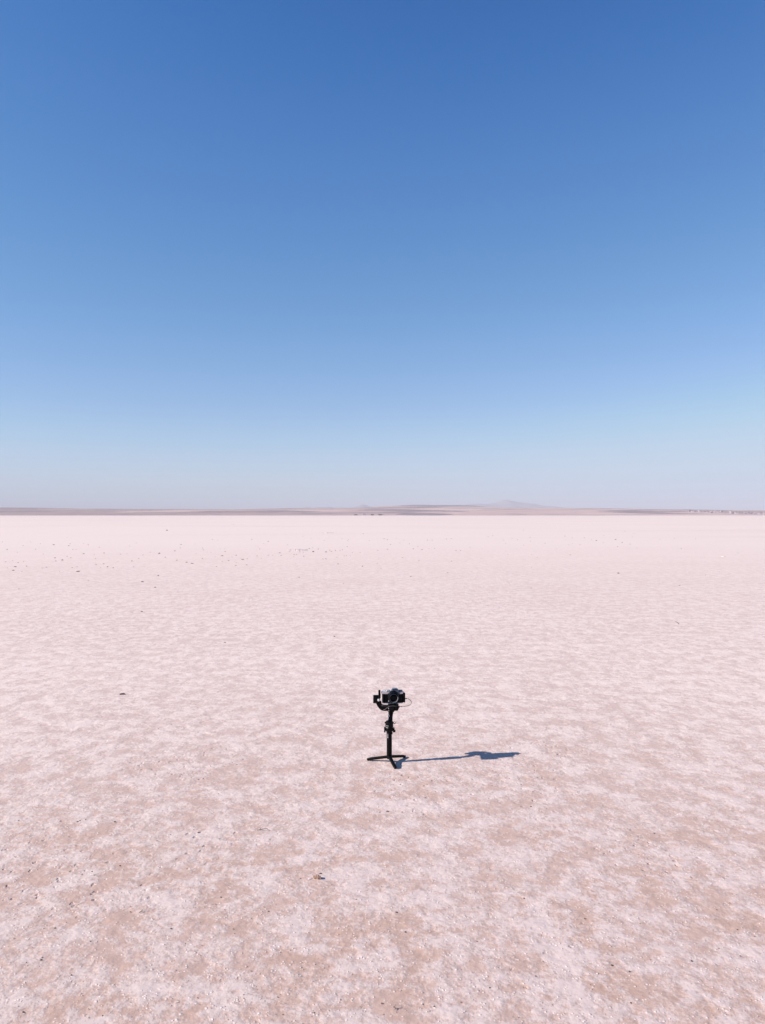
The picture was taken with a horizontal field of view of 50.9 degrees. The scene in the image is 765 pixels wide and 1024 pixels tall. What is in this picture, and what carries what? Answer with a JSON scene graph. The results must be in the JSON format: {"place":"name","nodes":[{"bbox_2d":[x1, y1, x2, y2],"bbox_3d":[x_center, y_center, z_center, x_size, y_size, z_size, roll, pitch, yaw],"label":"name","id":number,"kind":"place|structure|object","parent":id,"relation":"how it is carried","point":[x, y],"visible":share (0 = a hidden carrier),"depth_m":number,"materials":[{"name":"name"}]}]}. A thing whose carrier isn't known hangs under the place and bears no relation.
{"place":"outdoors","nodes":[
{"label":"outdoors","id":0,"kind":"place"},
{"bbox_2d":[353,504,369,507],"bbox_3d":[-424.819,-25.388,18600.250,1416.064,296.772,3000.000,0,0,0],"label":"mountain","id":1,"kind":"structure","parent":0,"point":[361,506],"depth_m":18131.84,"materials":[{"name":"grey stone"}]},
{"bbox_2d":[0,515,764,1023],"bbox_3d":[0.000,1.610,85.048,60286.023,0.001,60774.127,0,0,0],"label":"salt flat","id":2,"kind":"structure","parent":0,"point":[470,621],"depth_m":4.01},
{"bbox_2d":[313,874,320,879],"bbox_3d":[-0.229,1.276,2.812,0.034,0.016,0.023,0,0,19],"label":"clod","id":3,"kind":"object","parent":2,"relation":"on","point":[317,877],"visible":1,"depth_m":2.81,"materials":[{"name":"brown soil"}]},
{"bbox_2d":[0,657,763,1023],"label":"salt grains","id":4,"kind":"object","parent":2,"relation":"on","point":[332,939],"visible":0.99,"depth_m":2.50},
{"bbox_2d":[6,665,763,1021],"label":"mud grit","id":5,"kind":"object","parent":2,"relation":"on","point":[378,889],"visible":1,"depth_m":2.44,"materials":[{"name":"brown soil"}]},
{"bbox_2d":[367,690,405,768],"bbox_3d":[0.021,1.101,4.121,0.205,0.371,0.205,0,0,0],"label":"gimbal stabilizer","id":6,"kind":"object","parent":2,"relation":"on","point":[389,728],"visible":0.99,"depth_m":4.13,"materials":[{"name":"black metal"}]},
{"bbox_2d":[381,687,404,703],"bbox_3d":[0.055,0.945,4.127,0.124,0.078,0.076,0,0,-2],"label":"photo camera","id":7,"kind":"object","parent":6,"relation":"on","point":[395,695],"visible":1,"depth_m":4.13,"materials":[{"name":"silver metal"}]},
{"bbox_2d":[0,506,764,514],"bbox_3d":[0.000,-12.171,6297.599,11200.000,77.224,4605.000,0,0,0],"label":"shore hills","id":8,"kind":"structure","parent":0,"point":[406,510],"depth_m":4840.03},
{"bbox_2d":[0,0,764,509],"label":"sky","id":9,"kind":"structure","parent":0,"point":[255,254],"materials":[{"name":"blue"}]},
{"bbox_2d":[401,505,481,506],"bbox_3d":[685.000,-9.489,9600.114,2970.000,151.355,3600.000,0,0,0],"label":"ridge","id":10,"kind":"structure","parent":0,"point":[445,505],"depth_m":8999.92,"materials":[{"name":"soil"}]},
{"bbox_2d":[468,500,562,507],"bbox_3d":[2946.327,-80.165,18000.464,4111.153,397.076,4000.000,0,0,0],"label":"mountain","id":11,"kind":"structure","parent":0,"point":[508,504],"depth_m":17340.64,"materials":[{"name":"grey stone"}]}
]}

